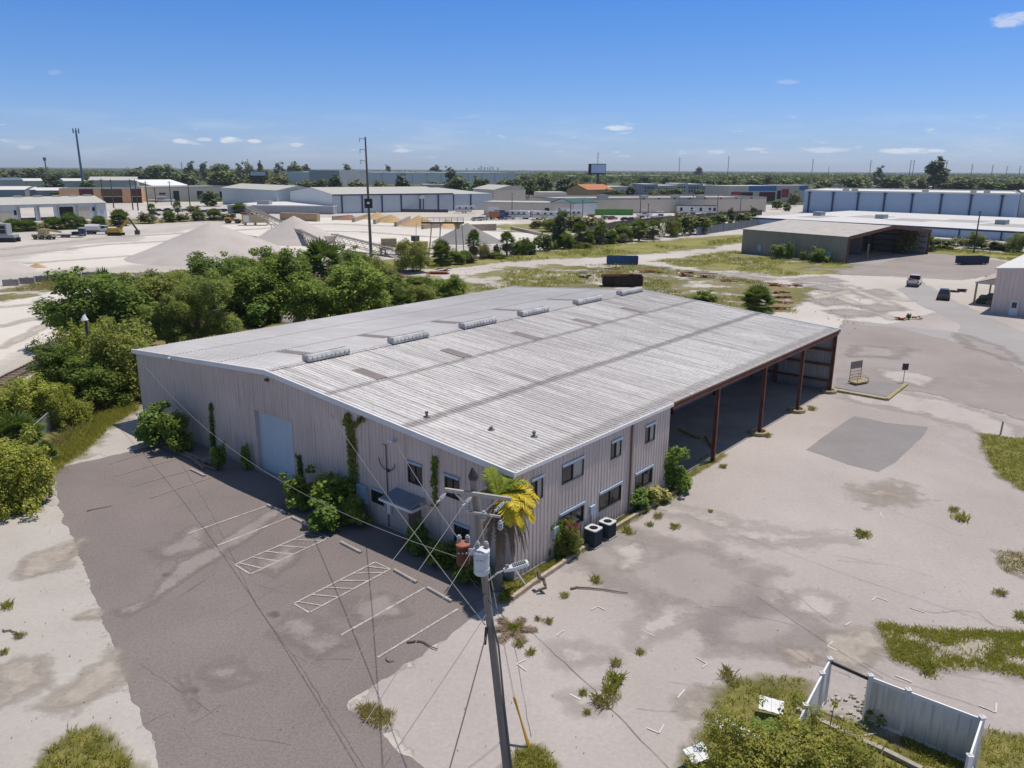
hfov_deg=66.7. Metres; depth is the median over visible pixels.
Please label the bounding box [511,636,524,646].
weed tuft
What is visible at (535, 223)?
shrub
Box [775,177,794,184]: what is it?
tree
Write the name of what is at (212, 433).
climbing vine
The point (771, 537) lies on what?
ground stain
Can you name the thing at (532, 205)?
beige wing
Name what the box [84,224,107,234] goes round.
water truck
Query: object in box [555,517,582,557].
flowering shrub
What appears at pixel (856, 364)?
steel cage cart
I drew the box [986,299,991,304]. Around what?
crate stack
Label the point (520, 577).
pipe
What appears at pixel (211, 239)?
gravel pile
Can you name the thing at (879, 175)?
tree
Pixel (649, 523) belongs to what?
weed tuft
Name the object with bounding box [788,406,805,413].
column collar
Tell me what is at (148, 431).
shrub
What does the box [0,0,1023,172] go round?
sky
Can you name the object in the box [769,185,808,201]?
corner store
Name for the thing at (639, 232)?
fan palm
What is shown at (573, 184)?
tree
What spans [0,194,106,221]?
workshop
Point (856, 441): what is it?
asphalt patch
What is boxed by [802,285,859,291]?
ground stain
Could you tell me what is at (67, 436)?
dry verge grass
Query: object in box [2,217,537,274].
white sand yard
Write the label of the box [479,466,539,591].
feather palm
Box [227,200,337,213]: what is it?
annex
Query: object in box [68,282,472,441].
thicket floor grass
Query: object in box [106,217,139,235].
excavator
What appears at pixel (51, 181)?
tree
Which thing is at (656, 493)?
shrub
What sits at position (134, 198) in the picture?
window
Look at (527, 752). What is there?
weed patch
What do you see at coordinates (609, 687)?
weed tuft
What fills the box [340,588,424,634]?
stall line
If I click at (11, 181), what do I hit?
hall
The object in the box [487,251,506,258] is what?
scrub bush
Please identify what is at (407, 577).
wheel stop
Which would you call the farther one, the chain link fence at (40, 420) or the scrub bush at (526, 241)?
the scrub bush at (526, 241)
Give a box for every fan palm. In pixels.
[146,203,156,213]
[171,200,181,214]
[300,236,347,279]
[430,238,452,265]
[465,229,481,256]
[498,231,515,255]
[572,220,589,241]
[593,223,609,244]
[630,218,649,240]
[646,220,663,238]
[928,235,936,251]
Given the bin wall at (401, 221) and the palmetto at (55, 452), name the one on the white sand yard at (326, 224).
the bin wall at (401, 221)
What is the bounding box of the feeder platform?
[379,238,434,254]
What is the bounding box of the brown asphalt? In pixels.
[832,320,1023,420]
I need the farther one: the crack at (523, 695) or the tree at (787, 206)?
the tree at (787, 206)
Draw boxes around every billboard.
[249,171,267,183]
[588,164,605,183]
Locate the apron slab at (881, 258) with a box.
[848,251,909,264]
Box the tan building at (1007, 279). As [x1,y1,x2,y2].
[973,254,1023,315]
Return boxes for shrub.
[0,377,48,422]
[0,423,59,517]
[0,473,22,519]
[1,372,71,427]
[32,333,66,358]
[35,223,49,228]
[40,382,93,429]
[59,352,134,406]
[133,400,170,447]
[136,211,163,223]
[154,409,193,452]
[175,213,189,220]
[185,204,200,212]
[209,441,226,469]
[218,212,231,220]
[239,442,252,469]
[241,296,282,326]
[278,464,315,511]
[307,471,353,512]
[307,492,340,532]
[335,483,372,525]
[368,304,393,309]
[374,271,408,296]
[402,275,434,289]
[404,284,438,302]
[404,516,433,555]
[425,539,456,569]
[430,273,468,298]
[449,248,466,263]
[451,553,492,583]
[479,240,492,258]
[509,242,521,254]
[528,218,544,227]
[532,232,553,250]
[540,216,557,230]
[548,517,564,557]
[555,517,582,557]
[557,230,573,248]
[564,213,598,229]
[592,215,610,227]
[614,223,634,241]
[630,487,649,511]
[646,480,672,503]
[659,217,682,236]
[663,445,692,493]
[687,289,719,300]
[688,213,712,232]
[708,211,728,224]
[734,211,752,221]
[746,716,779,739]
[769,244,786,257]
[786,241,794,258]
[799,251,806,259]
[807,246,829,261]
[891,227,919,252]
[932,236,959,248]
[949,237,965,245]
[961,231,987,247]
[979,239,1009,249]
[1003,233,1023,252]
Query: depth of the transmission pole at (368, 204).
178.46 m
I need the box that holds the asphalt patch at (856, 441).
[807,416,927,471]
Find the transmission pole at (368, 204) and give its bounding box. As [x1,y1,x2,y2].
[359,137,372,256]
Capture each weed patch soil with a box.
[354,703,391,729]
[512,746,556,767]
[901,736,964,767]
[976,732,1023,767]
[996,551,1023,576]
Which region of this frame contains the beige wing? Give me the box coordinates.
[484,200,572,214]
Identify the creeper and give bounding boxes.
[859,687,887,729]
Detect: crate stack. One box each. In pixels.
[976,297,987,303]
[986,293,992,298]
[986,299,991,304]
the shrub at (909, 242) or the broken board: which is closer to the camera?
the broken board
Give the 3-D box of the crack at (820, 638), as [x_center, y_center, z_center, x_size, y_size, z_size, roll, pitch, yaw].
[13.488,11.175,34.835,0.099,0.001,7.171,-8,17,-26]
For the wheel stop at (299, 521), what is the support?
on the parking lot
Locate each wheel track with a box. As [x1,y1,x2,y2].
[0,228,265,249]
[0,241,164,256]
[0,301,59,307]
[0,316,45,326]
[0,323,48,348]
[25,256,125,263]
[242,224,524,232]
[330,231,508,240]
[574,271,898,319]
[635,264,881,294]
[796,281,898,306]
[803,290,911,300]
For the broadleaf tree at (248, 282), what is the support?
on the ground at (814, 313)
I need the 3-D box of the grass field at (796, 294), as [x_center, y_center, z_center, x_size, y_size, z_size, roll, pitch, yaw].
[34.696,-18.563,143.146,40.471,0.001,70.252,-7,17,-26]
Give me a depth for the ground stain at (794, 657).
33.27 m
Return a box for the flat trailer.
[57,231,84,237]
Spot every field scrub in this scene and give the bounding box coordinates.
[14,270,191,291]
[460,263,799,313]
[930,247,1023,259]
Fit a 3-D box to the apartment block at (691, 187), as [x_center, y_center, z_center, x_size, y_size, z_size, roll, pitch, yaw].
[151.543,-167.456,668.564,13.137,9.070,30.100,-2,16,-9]
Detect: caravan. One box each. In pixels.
[455,205,476,212]
[533,211,556,218]
[566,209,581,217]
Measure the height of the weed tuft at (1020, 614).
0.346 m
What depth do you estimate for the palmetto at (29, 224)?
249.95 m
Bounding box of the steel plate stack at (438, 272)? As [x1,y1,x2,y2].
[426,271,449,273]
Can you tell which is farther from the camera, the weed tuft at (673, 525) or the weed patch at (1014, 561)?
the weed tuft at (673, 525)
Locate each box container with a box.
[595,209,616,214]
[617,209,632,214]
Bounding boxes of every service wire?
[137,356,467,560]
[331,415,485,625]
[394,440,456,536]
[449,630,487,767]
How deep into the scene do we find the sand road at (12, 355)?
99.20 m
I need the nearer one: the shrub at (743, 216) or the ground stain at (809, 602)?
the ground stain at (809, 602)
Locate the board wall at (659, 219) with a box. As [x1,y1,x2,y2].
[587,210,761,230]
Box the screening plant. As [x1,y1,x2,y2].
[240,212,269,225]
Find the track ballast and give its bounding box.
[0,361,35,382]
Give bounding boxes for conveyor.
[246,205,326,243]
[331,233,396,256]
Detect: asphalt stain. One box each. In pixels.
[117,508,282,614]
[153,525,206,556]
[178,676,195,708]
[202,661,253,685]
[257,543,297,574]
[270,613,349,655]
[341,593,408,627]
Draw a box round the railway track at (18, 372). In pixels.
[0,358,40,387]
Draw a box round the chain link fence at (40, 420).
[27,383,86,442]
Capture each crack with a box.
[179,460,362,764]
[512,636,531,736]
[526,626,668,767]
[682,513,1002,626]
[758,597,880,676]
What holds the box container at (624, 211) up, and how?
on the ground at (814, 313)
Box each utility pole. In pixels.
[110,179,114,207]
[129,179,133,209]
[134,179,138,210]
[436,467,528,767]
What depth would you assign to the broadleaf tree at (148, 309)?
87.02 m
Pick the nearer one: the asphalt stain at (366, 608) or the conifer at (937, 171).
the asphalt stain at (366, 608)
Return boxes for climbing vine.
[208,402,215,448]
[295,454,304,482]
[342,412,364,496]
[429,455,438,508]
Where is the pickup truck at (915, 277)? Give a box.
[906,274,922,286]
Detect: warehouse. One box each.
[131,286,840,581]
[290,186,491,213]
[750,211,1023,241]
[803,188,1020,217]
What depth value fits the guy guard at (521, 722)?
27.88 m
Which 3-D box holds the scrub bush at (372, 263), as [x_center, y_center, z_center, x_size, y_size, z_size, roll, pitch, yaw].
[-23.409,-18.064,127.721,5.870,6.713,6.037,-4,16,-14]
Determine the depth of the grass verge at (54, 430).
68.52 m
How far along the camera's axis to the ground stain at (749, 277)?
152.36 m
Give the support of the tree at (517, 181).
on the field at (617, 183)
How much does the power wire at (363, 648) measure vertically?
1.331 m
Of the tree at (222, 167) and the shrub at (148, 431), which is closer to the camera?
the shrub at (148, 431)
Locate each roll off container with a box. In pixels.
[602,274,642,286]
[606,255,637,264]
[955,255,989,264]
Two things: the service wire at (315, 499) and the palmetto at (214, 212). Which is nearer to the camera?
the service wire at (315, 499)
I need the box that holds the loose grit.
[11,258,1021,763]
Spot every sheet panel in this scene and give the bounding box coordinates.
[682,742,709,763]
[713,715,759,738]
[758,695,783,715]
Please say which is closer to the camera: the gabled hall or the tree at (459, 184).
the gabled hall
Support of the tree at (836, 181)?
on the field at (617, 183)
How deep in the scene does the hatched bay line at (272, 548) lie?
42.35 m
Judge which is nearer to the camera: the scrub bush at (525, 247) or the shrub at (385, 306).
the shrub at (385, 306)
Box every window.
[104,197,122,202]
[132,197,141,202]
[173,191,179,200]
[369,486,383,505]
[406,460,421,486]
[443,473,459,500]
[452,521,469,540]
[531,474,544,500]
[559,501,585,523]
[562,455,585,484]
[599,481,622,511]
[610,436,622,459]
[635,464,653,491]
[645,421,656,443]
[777,191,780,198]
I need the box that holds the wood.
[0,168,1023,183]
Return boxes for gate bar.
[831,661,867,679]
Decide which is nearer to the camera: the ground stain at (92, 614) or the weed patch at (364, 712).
the weed patch at (364, 712)
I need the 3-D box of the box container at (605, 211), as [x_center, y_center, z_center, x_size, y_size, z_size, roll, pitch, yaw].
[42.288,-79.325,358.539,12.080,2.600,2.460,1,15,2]
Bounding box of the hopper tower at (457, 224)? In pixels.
[416,217,463,255]
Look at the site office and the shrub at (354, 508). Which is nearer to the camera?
the shrub at (354, 508)
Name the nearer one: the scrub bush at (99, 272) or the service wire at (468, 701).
the service wire at (468, 701)
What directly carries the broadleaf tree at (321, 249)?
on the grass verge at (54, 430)
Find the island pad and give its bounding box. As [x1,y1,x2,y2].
[835,377,901,396]
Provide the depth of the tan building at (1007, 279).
112.81 m
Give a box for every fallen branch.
[406,640,437,648]
[570,586,627,592]
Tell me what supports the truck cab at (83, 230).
on the white sand yard at (326, 224)
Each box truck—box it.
[489,211,503,219]
[494,210,508,217]
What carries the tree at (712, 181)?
on the field at (617, 183)
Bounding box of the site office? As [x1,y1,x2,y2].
[676,205,716,212]
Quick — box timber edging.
[796,706,922,767]
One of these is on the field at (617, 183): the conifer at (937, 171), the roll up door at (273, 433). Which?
the conifer at (937, 171)
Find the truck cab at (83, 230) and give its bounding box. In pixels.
[77,228,85,235]
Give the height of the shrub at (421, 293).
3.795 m
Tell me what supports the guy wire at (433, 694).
attached to the utility pole at (480, 552)
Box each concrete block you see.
[2,278,19,285]
[19,277,35,283]
[33,275,49,281]
[81,271,94,277]
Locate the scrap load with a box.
[601,273,641,276]
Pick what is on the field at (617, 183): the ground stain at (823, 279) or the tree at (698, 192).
the tree at (698, 192)
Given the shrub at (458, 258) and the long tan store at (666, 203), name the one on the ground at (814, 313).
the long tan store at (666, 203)
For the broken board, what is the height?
0.210 m
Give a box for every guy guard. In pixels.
[513,697,529,744]
[514,698,528,746]
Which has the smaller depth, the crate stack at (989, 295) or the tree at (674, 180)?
the crate stack at (989, 295)
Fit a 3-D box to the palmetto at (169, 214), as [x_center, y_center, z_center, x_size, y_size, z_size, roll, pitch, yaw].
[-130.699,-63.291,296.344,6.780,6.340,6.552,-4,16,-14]
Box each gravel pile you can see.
[0,259,36,274]
[30,263,47,267]
[124,222,295,265]
[256,216,343,245]
[278,312,309,323]
[337,214,354,219]
[364,212,384,219]
[379,214,406,222]
[401,215,431,225]
[433,223,501,244]
[441,221,460,227]
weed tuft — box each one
[0,596,14,610]
[0,646,10,654]
[12,630,27,638]
[505,620,523,631]
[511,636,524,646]
[524,646,536,655]
[534,615,542,621]
[542,616,553,623]
[559,590,570,597]
[576,687,587,695]
[582,708,592,716]
[588,573,605,583]
[588,688,616,709]
[600,676,621,698]
[603,666,629,683]
[609,656,623,666]
[619,524,635,534]
[635,646,647,654]
[645,521,654,525]
[653,511,663,519]
[669,522,680,529]
[717,663,741,683]
[718,463,727,467]
[807,405,818,410]
[853,527,873,538]
[917,656,938,678]
[948,505,959,512]
[950,509,971,521]
[990,587,1010,595]
[1013,609,1023,621]
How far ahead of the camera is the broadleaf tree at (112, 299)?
87.63 m
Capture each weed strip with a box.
[423,549,509,590]
[494,476,688,603]
[686,450,726,475]
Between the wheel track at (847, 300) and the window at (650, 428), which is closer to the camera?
the window at (650, 428)
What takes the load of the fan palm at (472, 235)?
on the grass field at (393, 261)
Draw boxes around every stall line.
[115,457,180,475]
[131,467,198,486]
[151,472,225,497]
[186,506,265,533]
[218,516,290,545]
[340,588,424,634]
[377,609,457,657]
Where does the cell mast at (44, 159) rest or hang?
on the field at (617, 183)
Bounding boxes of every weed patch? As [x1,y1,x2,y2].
[32,722,134,767]
[355,698,396,729]
[511,743,556,767]
[692,673,937,767]
[875,619,1023,677]
[902,733,964,767]
[980,432,1023,490]
[981,724,1023,767]
[996,548,1023,573]
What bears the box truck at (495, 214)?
on the white sand yard at (326, 224)
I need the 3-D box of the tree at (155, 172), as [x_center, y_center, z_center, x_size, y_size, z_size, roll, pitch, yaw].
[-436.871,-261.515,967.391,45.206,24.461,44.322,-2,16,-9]
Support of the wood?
on the field at (617, 183)
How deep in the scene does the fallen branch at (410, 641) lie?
33.97 m
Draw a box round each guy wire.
[383,613,486,767]
[484,540,513,696]
[489,571,514,696]
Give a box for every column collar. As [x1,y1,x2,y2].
[749,428,768,436]
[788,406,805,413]
[820,388,836,393]
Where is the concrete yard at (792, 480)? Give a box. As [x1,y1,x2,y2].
[350,310,1023,767]
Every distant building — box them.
[422,184,449,188]
[515,173,539,174]
[885,173,921,175]
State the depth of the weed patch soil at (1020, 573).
41.05 m
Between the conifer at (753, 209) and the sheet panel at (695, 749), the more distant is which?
the conifer at (753, 209)
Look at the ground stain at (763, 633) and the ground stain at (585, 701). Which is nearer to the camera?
the ground stain at (585, 701)
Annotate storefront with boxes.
[59,187,145,202]
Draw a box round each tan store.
[125,185,225,200]
[529,194,766,212]
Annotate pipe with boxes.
[515,570,525,584]
[537,571,546,592]
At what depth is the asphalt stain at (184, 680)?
30.64 m
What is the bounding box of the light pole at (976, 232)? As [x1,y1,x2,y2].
[973,211,980,252]
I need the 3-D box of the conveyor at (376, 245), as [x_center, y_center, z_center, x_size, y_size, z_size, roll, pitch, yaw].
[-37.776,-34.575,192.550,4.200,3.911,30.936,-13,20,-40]
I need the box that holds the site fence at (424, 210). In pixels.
[402,209,447,211]
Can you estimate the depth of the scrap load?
138.60 m
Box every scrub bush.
[90,268,110,295]
[181,302,212,332]
[220,289,250,323]
[221,311,242,331]
[238,287,271,317]
[307,272,327,285]
[354,253,385,274]
[460,249,473,261]
[466,254,474,263]
[477,244,491,257]
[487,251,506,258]
[516,245,523,253]
[519,237,530,243]
[521,243,529,254]
[527,241,537,254]
[563,238,577,248]
[572,242,591,248]
[589,230,607,243]
[620,233,628,242]
[644,232,655,238]
[709,220,721,224]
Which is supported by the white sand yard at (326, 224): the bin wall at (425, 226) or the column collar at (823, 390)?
the bin wall at (425, 226)
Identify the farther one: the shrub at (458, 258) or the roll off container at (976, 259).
the roll off container at (976, 259)
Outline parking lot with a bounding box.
[54,441,504,767]
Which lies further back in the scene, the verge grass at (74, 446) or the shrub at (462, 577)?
the verge grass at (74, 446)
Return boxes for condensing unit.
[584,524,602,549]
[599,517,616,540]
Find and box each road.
[0,289,90,370]
[861,282,1023,370]
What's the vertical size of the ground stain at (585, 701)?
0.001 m
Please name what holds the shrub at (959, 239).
on the ground at (814, 313)
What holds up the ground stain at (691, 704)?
on the concrete yard at (792, 480)
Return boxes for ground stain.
[0,657,49,705]
[15,538,85,578]
[39,648,126,707]
[74,609,103,618]
[552,642,612,665]
[559,688,613,713]
[573,530,762,631]
[611,542,645,569]
[630,599,698,648]
[652,501,856,545]
[678,687,704,716]
[710,273,772,280]
[711,605,826,652]
[776,644,817,664]
[790,590,844,618]
[793,276,842,283]
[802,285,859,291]
[807,298,849,305]
[820,627,891,668]
[823,309,877,316]
[845,390,1023,438]
[846,346,908,358]
[853,304,905,311]
[855,481,917,504]
[857,289,894,296]
[877,368,940,386]
[957,335,1022,362]
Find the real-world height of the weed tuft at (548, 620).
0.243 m
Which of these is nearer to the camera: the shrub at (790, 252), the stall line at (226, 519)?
the stall line at (226, 519)
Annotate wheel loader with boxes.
[224,214,241,223]
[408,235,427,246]
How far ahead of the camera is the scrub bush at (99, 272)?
113.05 m
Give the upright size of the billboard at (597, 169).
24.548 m
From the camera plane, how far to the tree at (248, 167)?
1127.80 m
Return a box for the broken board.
[201,456,213,462]
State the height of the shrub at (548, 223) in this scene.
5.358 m
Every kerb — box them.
[510,488,679,600]
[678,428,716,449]
[682,454,716,472]
[837,383,907,400]
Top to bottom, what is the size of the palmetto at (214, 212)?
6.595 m
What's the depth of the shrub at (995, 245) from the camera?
206.88 m
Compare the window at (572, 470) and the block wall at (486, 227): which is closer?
the window at (572, 470)
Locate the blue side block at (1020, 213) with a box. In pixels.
[1017,190,1023,217]
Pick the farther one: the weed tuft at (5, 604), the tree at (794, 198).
the tree at (794, 198)
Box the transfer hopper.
[323,235,335,243]
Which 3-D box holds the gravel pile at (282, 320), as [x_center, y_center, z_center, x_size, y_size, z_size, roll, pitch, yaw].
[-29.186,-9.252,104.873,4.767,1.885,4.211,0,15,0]
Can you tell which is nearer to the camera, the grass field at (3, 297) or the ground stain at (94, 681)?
the ground stain at (94, 681)
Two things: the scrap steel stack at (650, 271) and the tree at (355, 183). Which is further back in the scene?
the tree at (355, 183)
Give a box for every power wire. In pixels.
[223,502,437,767]
[276,506,462,767]
[336,512,494,767]
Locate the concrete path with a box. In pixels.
[81,406,165,455]
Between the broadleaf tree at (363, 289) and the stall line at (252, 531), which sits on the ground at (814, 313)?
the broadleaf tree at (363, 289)
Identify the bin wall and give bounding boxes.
[332,215,352,219]
[352,214,367,221]
[373,215,388,223]
[394,216,410,226]
[421,224,442,228]
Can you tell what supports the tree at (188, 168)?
on the field at (617, 183)
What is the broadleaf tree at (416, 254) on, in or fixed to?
on the ground at (814, 313)
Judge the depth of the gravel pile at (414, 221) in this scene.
283.63 m
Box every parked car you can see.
[471,217,482,220]
[504,216,514,219]
[937,288,950,300]
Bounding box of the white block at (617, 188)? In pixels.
[608,186,628,192]
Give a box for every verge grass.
[35,402,99,465]
[41,403,139,479]
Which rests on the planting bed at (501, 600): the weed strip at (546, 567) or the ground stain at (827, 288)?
the weed strip at (546, 567)
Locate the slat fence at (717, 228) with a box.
[696,219,757,235]
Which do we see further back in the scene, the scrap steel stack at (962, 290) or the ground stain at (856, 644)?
the scrap steel stack at (962, 290)
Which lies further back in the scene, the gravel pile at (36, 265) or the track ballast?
the gravel pile at (36, 265)
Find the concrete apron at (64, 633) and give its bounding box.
[0,474,157,767]
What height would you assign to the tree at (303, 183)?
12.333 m
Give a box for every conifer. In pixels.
[493,243,500,252]
[727,207,734,222]
[750,206,758,216]
[924,156,952,188]
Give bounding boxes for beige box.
[534,191,566,194]
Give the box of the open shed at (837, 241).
[741,219,931,263]
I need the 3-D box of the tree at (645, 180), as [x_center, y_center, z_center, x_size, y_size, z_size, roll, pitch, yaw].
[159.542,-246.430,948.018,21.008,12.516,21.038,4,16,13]
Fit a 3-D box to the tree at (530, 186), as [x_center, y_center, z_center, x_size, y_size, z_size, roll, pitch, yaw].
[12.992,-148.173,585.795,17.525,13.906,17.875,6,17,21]
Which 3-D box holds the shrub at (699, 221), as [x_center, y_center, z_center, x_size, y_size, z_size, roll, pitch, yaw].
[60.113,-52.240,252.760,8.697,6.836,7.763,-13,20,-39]
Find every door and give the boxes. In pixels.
[0,211,11,221]
[76,207,90,218]
[253,407,295,479]
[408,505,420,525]
[488,207,498,214]
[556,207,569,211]
[1008,300,1019,315]
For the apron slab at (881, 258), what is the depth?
185.42 m
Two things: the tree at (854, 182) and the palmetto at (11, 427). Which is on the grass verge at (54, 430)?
the palmetto at (11, 427)
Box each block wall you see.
[280,212,319,221]
[470,224,495,230]
[511,226,551,237]
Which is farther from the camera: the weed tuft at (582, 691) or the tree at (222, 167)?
the tree at (222, 167)
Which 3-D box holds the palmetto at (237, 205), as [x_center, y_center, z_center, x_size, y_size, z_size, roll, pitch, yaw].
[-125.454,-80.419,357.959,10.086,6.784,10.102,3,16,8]
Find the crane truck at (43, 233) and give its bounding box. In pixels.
[31,228,61,239]
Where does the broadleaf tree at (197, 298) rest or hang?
on the ground at (814, 313)
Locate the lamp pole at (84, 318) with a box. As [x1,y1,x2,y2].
[81,310,90,355]
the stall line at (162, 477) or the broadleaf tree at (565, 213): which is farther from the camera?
the broadleaf tree at (565, 213)
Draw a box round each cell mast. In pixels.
[43,157,47,178]
[72,128,83,181]
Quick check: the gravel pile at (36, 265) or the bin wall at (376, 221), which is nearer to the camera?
the gravel pile at (36, 265)
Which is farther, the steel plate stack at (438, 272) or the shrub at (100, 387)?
the steel plate stack at (438, 272)
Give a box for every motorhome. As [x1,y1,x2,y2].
[509,210,529,218]
[521,210,538,218]
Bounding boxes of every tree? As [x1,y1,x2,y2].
[0,168,25,177]
[21,167,52,178]
[24,169,45,180]
[25,337,81,384]
[28,266,154,342]
[42,173,65,187]
[50,318,112,388]
[68,171,80,177]
[75,311,157,396]
[78,180,99,186]
[94,269,156,286]
[100,170,116,176]
[119,270,190,332]
[121,166,147,179]
[136,295,194,343]
[141,164,177,179]
[152,269,242,343]
[160,269,194,290]
[171,170,201,184]
[176,250,260,313]
[183,160,199,182]
[198,161,208,180]
[198,190,222,205]
[205,170,244,185]
[208,163,232,179]
[219,250,260,268]
[220,259,291,315]
[235,162,247,181]
[242,167,269,183]
[244,159,253,172]
[248,245,322,313]
[257,160,262,170]
[257,249,296,260]
[266,171,290,184]
[273,162,285,174]
[280,272,350,321]
[286,161,303,171]
[292,248,325,279]
[295,178,311,186]
[302,164,310,171]
[310,177,330,186]
[322,252,390,314]
[326,243,358,275]
[328,174,342,186]
[342,164,354,169]
[345,251,399,277]
[346,179,369,186]
[371,179,389,186]
[385,164,390,171]
[391,238,432,271]
[394,174,412,186]
[428,181,442,183]
[429,165,442,171]
[443,169,457,183]
[443,175,470,190]
[467,176,489,190]
[496,178,515,186]
[513,178,521,185]
[520,174,530,182]
[521,178,540,194]
[535,171,554,190]
[550,211,567,241]
[551,176,571,191]
[554,208,568,217]
[567,180,584,187]
[580,175,592,182]
[595,177,607,184]
[602,188,617,194]
[616,189,625,194]
[620,181,629,185]
[624,186,637,194]
[638,177,649,183]
[648,189,658,194]
[658,188,670,194]
[659,175,668,183]
[668,178,679,182]
[669,187,683,194]
[673,212,695,234]
[681,748,744,767]
[686,696,787,767]
[690,177,701,183]
[690,189,704,194]
[692,166,704,175]
[705,177,715,184]
[715,179,732,184]
[720,712,864,767]
[728,175,742,184]
[737,178,763,184]
[760,174,775,184]
[771,200,782,208]
[774,688,882,767]
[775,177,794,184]
[782,202,790,210]
[787,190,801,204]
[812,176,833,188]
[829,177,843,186]
[839,176,866,187]
[852,174,877,187]
[872,166,885,184]
[875,175,909,188]
[905,176,930,188]
[941,176,977,189]
[962,176,988,184]
[972,179,1006,189]
[997,179,1023,191]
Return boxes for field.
[0,167,1021,204]
[0,271,189,300]
[15,218,211,230]
[383,256,484,267]
[388,275,491,304]
[415,235,742,270]
[468,264,590,286]
[496,224,584,233]
[547,281,720,302]
[568,264,819,311]
[650,251,851,275]
[928,249,1022,260]
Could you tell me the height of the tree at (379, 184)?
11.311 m
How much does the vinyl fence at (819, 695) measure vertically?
2.075 m
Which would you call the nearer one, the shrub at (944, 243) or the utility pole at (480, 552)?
the utility pole at (480, 552)
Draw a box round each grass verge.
[0,304,350,517]
[51,309,350,469]
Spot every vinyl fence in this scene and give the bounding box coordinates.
[790,656,832,741]
[862,673,986,767]
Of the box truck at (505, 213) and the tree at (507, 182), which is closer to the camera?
the box truck at (505, 213)
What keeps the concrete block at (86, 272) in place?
on the grass field at (3, 297)
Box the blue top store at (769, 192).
[705,185,776,202]
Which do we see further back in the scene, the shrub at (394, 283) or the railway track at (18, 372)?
the shrub at (394, 283)
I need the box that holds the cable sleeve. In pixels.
[484,627,487,644]
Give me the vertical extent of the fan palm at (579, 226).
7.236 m
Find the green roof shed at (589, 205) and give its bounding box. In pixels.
[551,198,597,215]
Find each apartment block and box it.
[632,183,657,194]
[657,185,677,193]
[665,183,687,194]
[687,183,702,194]
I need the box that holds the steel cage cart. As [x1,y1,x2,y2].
[848,360,868,384]
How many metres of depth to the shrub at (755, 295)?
112.48 m
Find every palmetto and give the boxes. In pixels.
[0,408,48,452]
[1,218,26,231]
[17,219,37,231]
[34,439,60,458]
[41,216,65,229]
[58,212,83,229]
[73,216,87,227]
[89,215,108,224]
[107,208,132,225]
[161,210,177,221]
[188,210,205,220]
[205,208,222,219]
[231,202,246,212]
[389,289,414,305]
[580,231,595,246]
[604,229,619,243]
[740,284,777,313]
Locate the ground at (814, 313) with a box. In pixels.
[0,167,1023,756]
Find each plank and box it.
[178,451,206,466]
[179,450,211,463]
[184,453,204,467]
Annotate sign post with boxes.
[902,363,908,381]
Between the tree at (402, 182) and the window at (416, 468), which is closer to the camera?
the window at (416, 468)
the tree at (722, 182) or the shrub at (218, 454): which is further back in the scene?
the tree at (722, 182)
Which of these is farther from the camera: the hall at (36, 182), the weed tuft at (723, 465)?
the hall at (36, 182)
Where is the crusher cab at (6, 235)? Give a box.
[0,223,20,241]
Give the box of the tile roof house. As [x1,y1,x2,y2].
[567,184,613,194]
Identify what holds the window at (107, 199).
in the storefront
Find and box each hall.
[0,178,23,185]
[0,186,33,196]
[21,178,42,187]
[30,187,36,195]
[36,187,61,195]
[59,178,84,187]
[88,177,138,186]
[221,183,307,203]
[309,170,365,185]
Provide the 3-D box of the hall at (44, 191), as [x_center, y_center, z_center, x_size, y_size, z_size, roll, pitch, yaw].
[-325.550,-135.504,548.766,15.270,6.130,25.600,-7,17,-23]
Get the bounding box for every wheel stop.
[190,468,205,476]
[266,504,286,513]
[291,516,309,526]
[340,541,361,553]
[393,568,417,583]
[426,586,452,602]
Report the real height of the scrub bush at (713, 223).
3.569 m
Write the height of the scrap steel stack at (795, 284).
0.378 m
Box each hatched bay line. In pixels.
[236,531,311,563]
[250,538,327,573]
[294,562,374,603]
[310,569,390,611]
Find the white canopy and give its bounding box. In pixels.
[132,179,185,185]
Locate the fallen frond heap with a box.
[495,616,538,644]
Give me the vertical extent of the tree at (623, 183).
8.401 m
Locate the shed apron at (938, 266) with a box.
[798,253,1004,279]
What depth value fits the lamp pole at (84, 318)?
71.65 m
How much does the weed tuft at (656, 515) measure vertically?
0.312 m
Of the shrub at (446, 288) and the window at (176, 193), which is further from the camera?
the window at (176, 193)
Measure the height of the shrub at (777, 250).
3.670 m
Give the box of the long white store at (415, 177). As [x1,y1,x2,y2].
[279,170,514,183]
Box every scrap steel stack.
[435,268,451,270]
[637,270,661,272]
[678,271,693,275]
[697,273,717,276]
[768,283,786,285]
[771,306,790,308]
[775,296,791,297]
[787,283,802,286]
[950,289,967,291]
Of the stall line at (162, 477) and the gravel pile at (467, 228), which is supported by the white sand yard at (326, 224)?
the gravel pile at (467, 228)
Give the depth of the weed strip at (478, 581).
39.09 m
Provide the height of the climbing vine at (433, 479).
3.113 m

